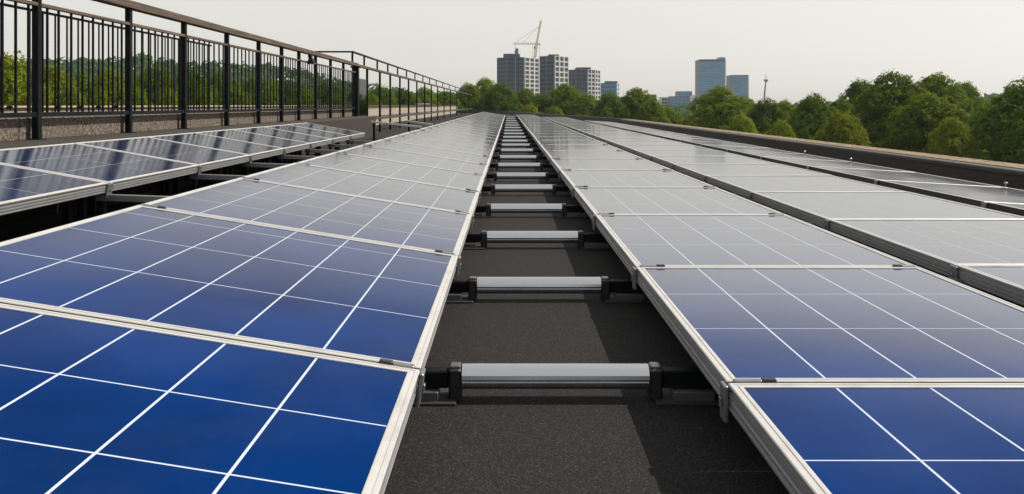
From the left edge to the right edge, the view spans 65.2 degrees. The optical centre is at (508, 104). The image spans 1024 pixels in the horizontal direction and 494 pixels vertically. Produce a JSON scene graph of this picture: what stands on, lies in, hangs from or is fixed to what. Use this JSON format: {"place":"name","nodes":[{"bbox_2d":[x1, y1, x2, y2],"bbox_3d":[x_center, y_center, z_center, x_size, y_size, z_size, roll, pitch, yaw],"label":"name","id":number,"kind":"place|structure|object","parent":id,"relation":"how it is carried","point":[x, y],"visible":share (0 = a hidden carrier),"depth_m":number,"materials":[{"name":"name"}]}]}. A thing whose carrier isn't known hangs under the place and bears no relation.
{"place":"outdoors","nodes":[
{"label":"outdoors","id":0,"kind":"place"},
{"bbox_2d":[0,0,1023,104],"label":"sky","id":1,"kind":"structure","parent":0,"point":[802,47],"materials":[{"name":"white"}]},
{"bbox_2d":[695,57,725,104],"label":"tower block","id":2,"kind":"structure","parent":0,"point":[710,73],"depth_m":898.50,"materials":[{"name":"blue glass"}]},
{"bbox_2d":[726,75,748,98],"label":"tower block","id":3,"kind":"structure","parent":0,"point":[739,84],"depth_m":938.54,"materials":[{"name":"blue glass"}]},
{"label":"ground","id":4,"kind":"structure","parent":0,"visible":0},
{"bbox_2d":[4,50,51,105],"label":"leafy tree","id":5,"kind":"object","parent":4,"relation":"on","point":[9,79],"visible":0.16,"depth_m":67.17,"materials":[{"name":"green plant"}]},
{"bbox_2d":[44,62,87,105],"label":"leafy tree","id":6,"kind":"object","parent":4,"relation":"on","point":[62,80],"visible":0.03,"depth_m":75.47,"materials":[{"name":"green plant"}]},
{"bbox_2d":[86,66,124,105],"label":"leafy tree","id":7,"kind":"object","parent":4,"relation":"on","point":[106,83],"visible":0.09,"depth_m":82.67,"materials":[{"name":"green plant"}]},
{"bbox_2d":[133,64,177,104],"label":"leafy tree","id":8,"kind":"object","parent":4,"relation":"on","point":[138,82],"visible":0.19,"depth_m":94.79,"materials":[{"name":"green plant"}]},
{"bbox_2d":[175,68,220,104],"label":"leafy tree","id":9,"kind":"object","parent":4,"relation":"on","point":[211,88],"visible":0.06,"depth_m":103.18,"materials":[{"name":"green plant"}]},
{"bbox_2d":[191,71,251,104],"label":"leafy tree","id":10,"kind":"object","parent":4,"relation":"on","point":[216,82],"visible":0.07,"depth_m":106.89,"materials":[{"name":"green plant"}]},
{"bbox_2d":[240,75,278,104],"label":"leafy tree","id":11,"kind":"object","parent":4,"relation":"on","point":[243,86],"visible":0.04,"depth_m":114.25,"materials":[{"name":"green plant"}]},
{"bbox_2d":[369,85,398,104],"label":"leafy tree","id":12,"kind":"object","parent":4,"relation":"on","point":[384,96],"visible":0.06,"depth_m":133.97,"materials":[{"name":"green plant"}]},
{"bbox_2d":[415,85,440,104],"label":"leafy tree","id":13,"kind":"object","parent":4,"relation":"on","point":[427,95],"visible":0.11,"depth_m":143.97,"materials":[{"name":"green plant"}]},
{"bbox_2d":[452,82,485,110],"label":"leafy tree","id":14,"kind":"object","parent":4,"relation":"on","point":[473,92],"visible":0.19,"depth_m":148.59,"materials":[{"name":"green plant"}]},
{"bbox_2d":[467,76,502,110],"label":"leafy tree","id":15,"kind":"object","parent":4,"relation":"on","point":[483,85],"visible":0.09,"depth_m":156.37,"materials":[{"name":"green plant"}]},
{"bbox_2d":[474,81,522,111],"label":"leafy tree","id":16,"kind":"object","parent":4,"relation":"on","point":[500,94],"visible":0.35,"depth_m":148.23,"materials":[{"name":"green plant"}]},
{"bbox_2d":[0,113,1009,493],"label":"roof","id":17,"kind":"structure","parent":4,"relation":"on","point":[556,441],"depth_m":2.93,"materials":[{"name":"asphalt"}]},
{"bbox_2d":[0,164,108,224],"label":"solar panel","id":18,"kind":"object","parent":17,"relation":"on","point":[21,189],"visible":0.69,"depth_m":5.88,"materials":[{"name":"glass"}]},
{"bbox_2d":[0,143,198,238],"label":"solar panel","id":19,"kind":"object","parent":17,"relation":"on","point":[116,170],"visible":0.7,"depth_m":7.24,"materials":[{"name":"blue glass"}]},
{"bbox_2d":[95,194,169,215],"bbox_3d":[-2.619,0.908,6.416,1.356,0.387,0.072,0,0,0],"label":"cross strut","id":20,"kind":"object","parent":17,"relation":"on","point":[102,199],"visible":0.27,"depth_m":6.38,"materials":[{"name":"metal"}]},
{"bbox_2d":[77,137,250,210],"bbox_3d":[-3.861,0.748,9.082,1.361,0.712,1.667,0,0,0],"label":"solar panel","id":21,"kind":"object","parent":17,"relation":"on","point":[205,158],"visible":0.52,"depth_m":9.00,"materials":[{"name":"blue glass"}]},
{"bbox_2d":[0,116,375,225],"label":"roof ledge","id":22,"kind":"object","parent":17,"relation":"on","point":[363,124],"visible":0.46,"depth_m":10.49,"materials":[{"name":"grey concrete"}]},
{"bbox_2d":[0,109,351,140],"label":"kerb wall","id":23,"kind":"structure","parent":22,"relation":"on","point":[15,128],"depth_m":11.15,"materials":[{"name":"concrete"}]},
{"bbox_2d":[0,2,211,117],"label":"bar fence","id":24,"kind":"object","parent":23,"relation":"on","point":[74,18],"visible":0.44,"depth_m":10.87,"materials":[{"name":"metal"}]},
{"bbox_2d":[0,0,357,139],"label":"balustrade","id":25,"kind":"object","parent":22,"relation":"on","point":[36,114],"visible":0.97,"depth_m":12.53,"materials":[{"name":"metal"}]},
{"bbox_2d":[350,66,360,115],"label":"steel column","id":26,"kind":"structure","parent":22,"relation":"on","point":[355,112],"depth_m":27.43,"materials":[{"name":"metal"}]},
{"bbox_2d":[0,303,419,493],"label":"solar panel","id":27,"kind":"object","parent":17,"relation":"on","point":[88,405],"visible":1,"depth_m":2.02,"materials":[{"name":"glass"}]},
{"bbox_2d":[147,132,284,193],"bbox_3d":[-3.862,0.747,10.654,1.361,0.712,1.522,0,0,0],"label":"solar panel","id":28,"kind":"object","parent":17,"relation":"on","point":[255,151],"visible":0.51,"depth_m":10.62,"materials":[{"name":"blue glass"}]},
{"bbox_2d":[189,174,246,189],"bbox_3d":[-2.619,0.908,8.292,1.356,0.387,0.072,0,0,0],"label":"cross strut","id":29,"kind":"object","parent":17,"relation":"on","point":[194,177],"visible":0.31,"depth_m":8.26,"materials":[{"name":"metal"}]},
{"bbox_2d":[0,205,457,407],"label":"solar panel","id":30,"kind":"object","parent":17,"relation":"on","point":[261,284],"visible":0.85,"depth_m":3.23,"materials":[{"name":"glass"}]},
{"bbox_2d":[4,105,455,124],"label":"wall","id":31,"kind":"structure","parent":17,"relation":"on","point":[373,110],"depth_m":42.45,"materials":[{"name":"concrete"}]},
{"bbox_2d":[316,51,469,92],"bbox_3d":[-6.310,-0.918,70.895,1.940,1.887,86.790,0,0,0],"label":"guard rail","id":32,"kind":"object","parent":31,"relation":"on","point":[376,60],"visible":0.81,"depth_m":33.59,"materials":[{"name":"metal"}]},
{"bbox_2d":[194,129,310,181],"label":"solar panel","id":33,"kind":"object","parent":17,"relation":"on","point":[289,146],"visible":0.59,"depth_m":12.12,"materials":[{"name":"blue glass"}]},
{"bbox_2d":[232,127,332,172],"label":"solar panel","id":34,"kind":"object","parent":17,"relation":"on","point":[315,141],"visible":0.53,"depth_m":13.72,"materials":[{"name":"blue glass"}]},
{"bbox_2d":[136,178,471,276],"bbox_3d":[-1.198,0.832,5.360,1.858,0.544,1.727,0,0,0],"label":"solar panel","id":35,"kind":"object","parent":17,"relation":"on","point":[342,215],"visible":0.64,"depth_m":5.19,"materials":[{"name":"glass"}]},
{"bbox_2d":[263,125,349,162],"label":"solar panel","id":36,"kind":"object","parent":17,"relation":"on","point":[336,137],"visible":0.6,"depth_m":15.35,"materials":[{"name":"blue glass"}]},
{"bbox_2d":[285,123,364,155],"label":"solar panel","id":37,"kind":"object","parent":17,"relation":"on","point":[353,134],"visible":0.58,"depth_m":16.95,"materials":[{"name":"blue glass"}]},
{"bbox_2d":[239,163,478,229],"bbox_3d":[-1.197,0.832,7.008,1.858,0.544,1.613,0,0,0],"label":"solar panel","id":38,"kind":"object","parent":17,"relation":"on","point":[378,187],"visible":0.72,"depth_m":6.91,"materials":[{"name":"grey glass"}]},
{"bbox_2d":[297,152,484,203],"bbox_3d":[-1.198,0.832,8.709,1.858,0.544,1.840,0,0,0],"label":"solar panel","id":39,"kind":"object","parent":17,"relation":"on","point":[409,172],"visible":0.66,"depth_m":8.61,"materials":[{"name":"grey glass"}]},
{"bbox_2d":[337,145,488,184],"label":"solar panel","id":40,"kind":"object","parent":17,"relation":"on","point":[419,159],"visible":0.61,"depth_m":10.44,"materials":[{"name":"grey glass"}]},
{"bbox_2d":[358,64,472,131],"bbox_3d":[-5.270,-0.161,71.109,0.240,2.525,86.857,0,0,0],"label":"open railing","id":41,"kind":"object","parent":17,"relation":"on","point":[363,97],"visible":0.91,"depth_m":35.56,"materials":[{"name":"metal"}]},
{"bbox_2d":[362,139,490,172],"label":"solar panel","id":42,"kind":"object","parent":17,"relation":"on","point":[429,151],"visible":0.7,"depth_m":12.20,"materials":[{"name":"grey glass"}]},
{"bbox_2d":[384,135,492,163],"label":"solar panel","id":43,"kind":"object","parent":17,"relation":"on","point":[443,145],"visible":0.57,"depth_m":14.02,"materials":[{"name":"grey glass"}]},
{"bbox_2d":[399,132,494,155],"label":"solar panel","id":44,"kind":"object","parent":17,"relation":"on","point":[449,140],"visible":0.6,"depth_m":15.84,"materials":[{"name":"grey glass"}]},
{"bbox_2d":[411,129,495,150],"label":"solar panel","id":45,"kind":"object","parent":17,"relation":"on","point":[456,137],"visible":0.57,"depth_m":17.64,"materials":[{"name":"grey glass"}]},
{"bbox_2d":[419,127,496,145],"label":"solar panel","id":46,"kind":"object","parent":17,"relation":"on","point":[459,134],"visible":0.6,"depth_m":19.39,"materials":[{"name":"grey glass"}]},
{"bbox_2d":[494,149,544,154],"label":"spacer tube","id":47,"kind":"object","parent":17,"relation":"on","point":[533,151],"visible":0.73,"depth_m":17.81,"materials":[{"name":"paint"}]},
{"bbox_2d":[492,155,548,161],"bbox_3d":[0.220,1.038,15.509,1.867,0.130,0.160,0,0,0],"label":"spacer tube","id":48,"kind":"object","parent":17,"relation":"on","point":[537,158],"visible":0.77,"depth_m":15.47,"materials":[{"name":"paint"}]},
{"bbox_2d":[489,163,555,170],"bbox_3d":[0.212,1.038,13.469,1.867,0.130,0.160,0,0,0],"label":"spacer tube","id":49,"kind":"object","parent":17,"relation":"on","point":[541,166],"visible":0.76,"depth_m":13.43,"materials":[{"name":"paint"}]},
{"bbox_2d":[486,172,563,181],"bbox_3d":[0.215,1.038,11.531,1.867,0.130,0.160,0,0,0],"label":"spacer tube","id":50,"kind":"object","parent":17,"relation":"on","point":[495,176],"visible":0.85,"depth_m":11.49,"materials":[{"name":"paint"}]},
{"bbox_2d":[481,184,573,195],"bbox_3d":[0.221,1.038,9.797,1.867,0.130,0.160,0,0,0],"label":"spacer tube","id":51,"kind":"object","parent":17,"relation":"on","point":[553,189],"visible":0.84,"depth_m":9.76,"materials":[{"name":"paint"}]},
{"bbox_2d":[474,203,589,217],"bbox_3d":[0.210,1.038,7.900,1.867,0.130,0.160,0,0,0],"label":"spacer tube","id":52,"kind":"object","parent":17,"relation":"on","point":[577,211],"visible":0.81,"depth_m":7.86,"materials":[{"name":"paint"}]},
{"bbox_2d":[462,231,612,249],"bbox_3d":[0.218,1.038,6.186,1.867,0.130,0.160,0,0,0],"label":"spacer tube","id":53,"kind":"object","parent":17,"relation":"on","point":[596,241],"visible":0.73,"depth_m":6.15,"materials":[{"name":"paint"}]},
{"bbox_2d":[457,111,623,122],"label":"end parapet","id":54,"kind":"structure","parent":17,"relation":"on","point":[604,119],"depth_m":63.89,"materials":[{"name":"concrete"}]},
{"bbox_2d":[445,276,651,302],"bbox_3d":[0.206,1.038,4.534,1.867,0.130,0.160,0,0,0],"label":"spacer tube","id":55,"kind":"object","parent":17,"relation":"on","point":[623,290],"visible":0.77,"depth_m":4.50,"materials":[{"name":"paint"}]},
{"bbox_2d":[533,136,595,142],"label":"solar panel","id":56,"kind":"object","parent":17,"relation":"on","point":[561,138],"visible":0.51,"depth_m":20.45,"materials":[{"name":"grey glass"}]},
{"bbox_2d":[412,362,718,405],"bbox_3d":[0.209,1.038,3.014,1.867,0.130,0.160,0,0,0],"label":"spacer tube","id":57,"kind":"object","parent":17,"relation":"on","point":[686,386],"visible":0.76,"depth_m":2.97,"materials":[{"name":"silver metal"}]},
{"bbox_2d":[536,140,608,149],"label":"solar panel","id":58,"kind":"object","parent":17,"relation":"on","point":[567,142],"visible":0.52,"depth_m":18.23,"materials":[{"name":"grey glass"}]},
{"bbox_2d":[540,145,621,153],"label":"solar panel","id":59,"kind":"object","parent":17,"relation":"on","point":[543,148],"visible":0.56,"depth_m":16.11,"materials":[{"name":"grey glass"}]},
{"bbox_2d":[545,150,643,165],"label":"solar panel","id":60,"kind":"object","parent":17,"relation":"on","point":[585,154],"visible":0.67,"depth_m":13.80,"materials":[{"name":"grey glass"}]},
{"bbox_2d":[551,159,674,178],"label":"solar panel","id":61,"kind":"object","parent":17,"relation":"on","point":[558,165],"visible":0.66,"depth_m":11.49,"materials":[{"name":"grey glass"}]},
{"bbox_2d":[560,170,717,197],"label":"solar panel","id":62,"kind":"object","parent":17,"relation":"on","point":[620,178],"visible":0.63,"depth_m":9.19,"materials":[{"name":"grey glass"}]},
{"bbox_2d":[610,141,690,153],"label":"solar panel","id":63,"kind":"object","parent":17,"relation":"on","point":[618,144],"visible":0.47,"depth_m":17.74,"materials":[{"name":"grey glass"}]},
{"bbox_2d":[621,145,713,159],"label":"solar panel","id":64,"kind":"object","parent":17,"relation":"on","point":[630,148],"visible":0.52,"depth_m":16.04,"materials":[{"name":"grey glass"}]},
{"bbox_2d":[573,187,783,229],"bbox_3d":[1.415,0.973,7.247,1.536,0.264,2.114,0,0,0],"label":"solar panel","id":65,"kind":"object","parent":17,"relation":"on","point":[593,201],"visible":0.73,"depth_m":7.09,"materials":[{"name":"grey glass"}]},
{"bbox_2d":[634,150,741,166],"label":"solar panel","id":66,"kind":"object","parent":17,"relation":"on","point":[647,154],"visible":0.45,"depth_m":14.10,"materials":[{"name":"grey glass"}]},
{"bbox_2d":[651,156,777,169],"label":"solar panel","id":67,"kind":"object","parent":17,"relation":"on","point":[669,161],"visible":0.51,"depth_m":12.34,"materials":[{"name":"grey glass"}]},
{"bbox_2d":[681,140,766,147],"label":"solar panel","id":68,"kind":"object","parent":17,"relation":"on","point":[698,143],"visible":0.42,"depth_m":18.13,"materials":[{"name":"grey glass"}]},
{"bbox_2d":[674,164,833,190],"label":"solar panel","id":69,"kind":"object","parent":17,"relation":"on","point":[699,171],"visible":0.47,"depth_m":10.49,"materials":[{"name":"grey glass"}]},
{"bbox_2d":[702,144,805,153],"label":"solar panel","id":70,"kind":"object","parent":17,"relation":"on","point":[721,148],"visible":0.4,"depth_m":16.08,"materials":[{"name":"glass"}]},
{"bbox_2d":[595,214,923,289],"bbox_3d":[1.415,0.972,5.198,1.536,0.264,2.031,0,0,0],"label":"solar panel","id":71,"kind":"object","parent":17,"relation":"on","point":[634,241],"visible":0.73,"depth_m":4.93,"materials":[{"name":"grey glass"}]},
{"bbox_2d":[728,149,851,161],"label":"solar panel","id":72,"kind":"object","parent":17,"relation":"on","point":[759,155],"visible":0.49,"depth_m":14.00,"materials":[{"name":"glass"}]},
{"bbox_2d":[705,175,906,210],"bbox_3d":[3.154,0.978,8.750,1.595,0.254,1.860,0,0,0],"label":"solar panel","id":73,"kind":"object","parent":17,"relation":"on","point":[746,186],"visible":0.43,"depth_m":8.62,"materials":[{"name":"grey glass"}]},
{"bbox_2d":[620,119,1023,189],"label":"parapet wall","id":74,"kind":"structure","parent":17,"relation":"on","point":[996,173],"depth_m":13.33,"materials":[{"name":"grey concrete"}]},
{"bbox_2d":[636,267,1023,421],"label":"solar panel","id":75,"kind":"object","parent":17,"relation":"on","point":[726,325],"visible":0.88,"depth_m":3.11,"materials":[{"name":"glass"}]},
{"bbox_2d":[762,157,911,171],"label":"solar panel","id":76,"kind":"object","parent":17,"relation":"on","point":[801,163],"visible":0.41,"depth_m":11.96,"materials":[{"name":"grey glass"}]},
{"bbox_2d":[728,383,1023,493],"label":"solar panel","id":77,"kind":"object","parent":17,"relation":"on","point":[886,438],"visible":1,"depth_m":2.08,"materials":[{"name":"glass"}]},
{"bbox_2d":[752,192,1023,243],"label":"solar panel","id":78,"kind":"object","parent":17,"relation":"on","point":[820,209],"visible":0.69,"depth_m":6.73,"materials":[{"name":"grey glass"}]},
{"bbox_2d":[809,166,1007,187],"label":"solar panel","id":79,"kind":"object","parent":17,"relation":"on","point":[868,176],"visible":0.51,"depth_m":9.86,"materials":[{"name":"glass"}]},
{"bbox_2d":[828,219,1023,298],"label":"solar panel","id":80,"kind":"object","parent":17,"relation":"on","point":[944,246],"visible":0.73,"depth_m":5.12,"materials":[{"name":"grey glass"}]},
{"bbox_2d":[878,180,1023,208],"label":"solar panel","id":81,"kind":"object","parent":17,"relation":"on","point":[979,196],"visible":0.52,"depth_m":8.03,"materials":[{"name":"grey glass"}]},
{"bbox_2d":[956,265,1023,307],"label":"solar panel","id":82,"kind":"object","parent":17,"relation":"on","point":[1005,281],"visible":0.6,"depth_m":4.01,"materials":[{"name":"glass"}]},
{"bbox_2d":[986,202,1023,216],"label":"solar panel","id":83,"kind":"object","parent":17,"relation":"on","point":[1014,208],"visible":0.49,"depth_m":6.70,"materials":[{"name":"glass"}]},
{"bbox_2d":[497,48,538,96],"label":"tower block","id":84,"kind":"structure","parent":4,"relation":"on","point":[516,72],"depth_m":596.34,"materials":[{"name":"concrete"}]},
{"bbox_2d":[506,88,539,111],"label":"leafy tree","id":85,"kind":"object","parent":4,"relation":"on","point":[522,95],"visible":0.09,"depth_m":150.57,"materials":[{"name":"green plant"}]},
{"bbox_2d":[527,92,557,113],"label":"leafy tree","id":86,"kind":"object","parent":4,"relation":"on","point":[538,101],"visible":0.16,"depth_m":146.42,"materials":[{"name":"green plant"}]},
{"bbox_2d":[539,54,568,96],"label":"tower block","id":87,"kind":"structure","parent":4,"relation":"on","point":[553,71],"depth_m":640.76,"materials":[{"name":"concrete"}]},
{"bbox_2d":[541,81,588,114],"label":"leafy tree","id":88,"kind":"object","parent":4,"relation":"on","point":[562,97],"visible":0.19,"depth_m":147.77,"materials":[{"name":"green plant"}]},
{"bbox_2d":[566,91,597,115],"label":"leafy tree","id":89,"kind":"object","parent":4,"relation":"on","point":[591,102],"visible":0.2,"depth_m":143.65,"materials":[{"name":"green plant"}]},
{"bbox_2d":[569,67,600,99],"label":"tower block","id":90,"kind":"structure","parent":4,"relation":"on","point":[586,80],"depth_m":676.64,"materials":[{"name":"concrete"}]},
{"bbox_2d":[601,81,618,96],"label":"tower block","id":91,"kind":"structure","parent":4,"relation":"on","point":[608,87],"depth_m":760.23,"materials":[{"name":"blue glass"}]},
{"bbox_2d":[588,91,632,118],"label":"leafy tree","id":92,"kind":"object","parent":4,"relation":"on","point":[609,105],"visible":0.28,"depth_m":136.61,"materials":[{"name":"green plant"}]},
{"bbox_2d":[611,86,662,118],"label":"leafy tree","id":93,"kind":"object","parent":4,"relation":"on","point":[632,102],"visible":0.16,"depth_m":138.04,"materials":[{"name":"green plant"}]},
{"bbox_2d":[634,98,671,123],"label":"leafy tree","id":94,"kind":"object","parent":4,"relation":"on","point":[647,109],"visible":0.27,"depth_m":126.58,"materials":[{"name":"green plant"}]},
{"bbox_2d":[681,85,752,129],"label":"leafy tree","id":95,"kind":"object","parent":4,"relation":"on","point":[728,107],"visible":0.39,"depth_m":110.01,"materials":[{"name":"green plant"}]},
{"bbox_2d":[725,113,758,133],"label":"leafy tree","id":96,"kind":"object","parent":4,"relation":"on","point":[741,124],"visible":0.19,"depth_m":91.26,"materials":[{"name":"green plant"}]},
{"bbox_2d":[745,98,792,133],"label":"leafy tree","id":97,"kind":"object","parent":4,"relation":"on","point":[766,115],"visible":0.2,"depth_m":100.67,"materials":[{"name":"green plant"}]},
{"bbox_2d":[763,118,795,137],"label":"leafy tree","id":98,"kind":"object","parent":4,"relation":"on","point":[783,128],"visible":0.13,"depth_m":83.54,"materials":[{"name":"green plant"}]},
{"bbox_2d":[786,92,846,140],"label":"leafy tree","id":99,"kind":"object","parent":4,"relation":"on","point":[816,110],"visible":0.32,"depth_m":90.63,"materials":[{"name":"green plant"}]},
{"bbox_2d":[808,110,873,146],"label":"leafy tree","id":100,"kind":"object","parent":4,"relation":"on","point":[844,129],"visible":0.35,"depth_m":78.86,"materials":[{"name":"green plant"}]},
{"bbox_2d":[828,97,860,142],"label":"leafy tree","id":101,"kind":"object","parent":4,"relation":"on","point":[842,105],"visible":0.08,"depth_m":98.95,"materials":[{"name":"green plant"}]},
{"bbox_2d":[838,77,884,145],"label":"leafy tree","id":102,"kind":"object","parent":4,"relation":"on","point":[853,89],"visible":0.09,"depth_m":111.36,"materials":[{"name":"green plant"}]},
{"bbox_2d":[847,68,933,151],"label":"leafy tree","id":103,"kind":"object","parent":4,"relation":"on","point":[878,100],"visible":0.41,"depth_m":86.40,"materials":[{"name":"green plant"}]},
{"bbox_2d":[878,91,992,159],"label":"leafy tree","id":104,"kind":"object","parent":4,"relation":"on","point":[921,115],"visible":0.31,"depth_m":76.65,"materials":[{"name":"green plant"}]},
{"bbox_2d":[911,70,988,157],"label":"leafy tree","id":105,"kind":"object","parent":4,"relation":"on","point":[940,87],"visible":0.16,"depth_m":96.26,"materials":[{"name":"green plant"}]},
{"bbox_2d":[926,115,985,158],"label":"leafy tree","id":106,"kind":"object","parent":4,"relation":"on","point":[957,141],"visible":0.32,"depth_m":69.15,"materials":[{"name":"green plant"}]},
{"bbox_2d":[957,80,996,144],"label":"leafy tree","id":107,"kind":"object","parent":4,"relation":"on","point":[971,92],"visible":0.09,"depth_m":123.31,"materials":[{"name":"green plant"}]},
{"bbox_2d":[963,75,1023,163],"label":"leafy tree","id":108,"kind":"object","parent":4,"relation":"on","point":[1009,111],"visible":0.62,"depth_m":69.19,"materials":[{"name":"green plant"}]},
{"bbox_3d":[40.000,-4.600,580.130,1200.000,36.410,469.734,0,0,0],"label":"hills","id":109,"kind":"structure","parent":0,"visible":0},
{"bbox_2d":[9,52,1005,118],"bbox_3d":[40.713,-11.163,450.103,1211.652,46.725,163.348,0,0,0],"label":"distant wood","id":110,"kind":"object","parent":109,"relation":"on","point":[683,109],"visible":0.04,"depth_m":497.06,"materials":[{"name":"green plant"}]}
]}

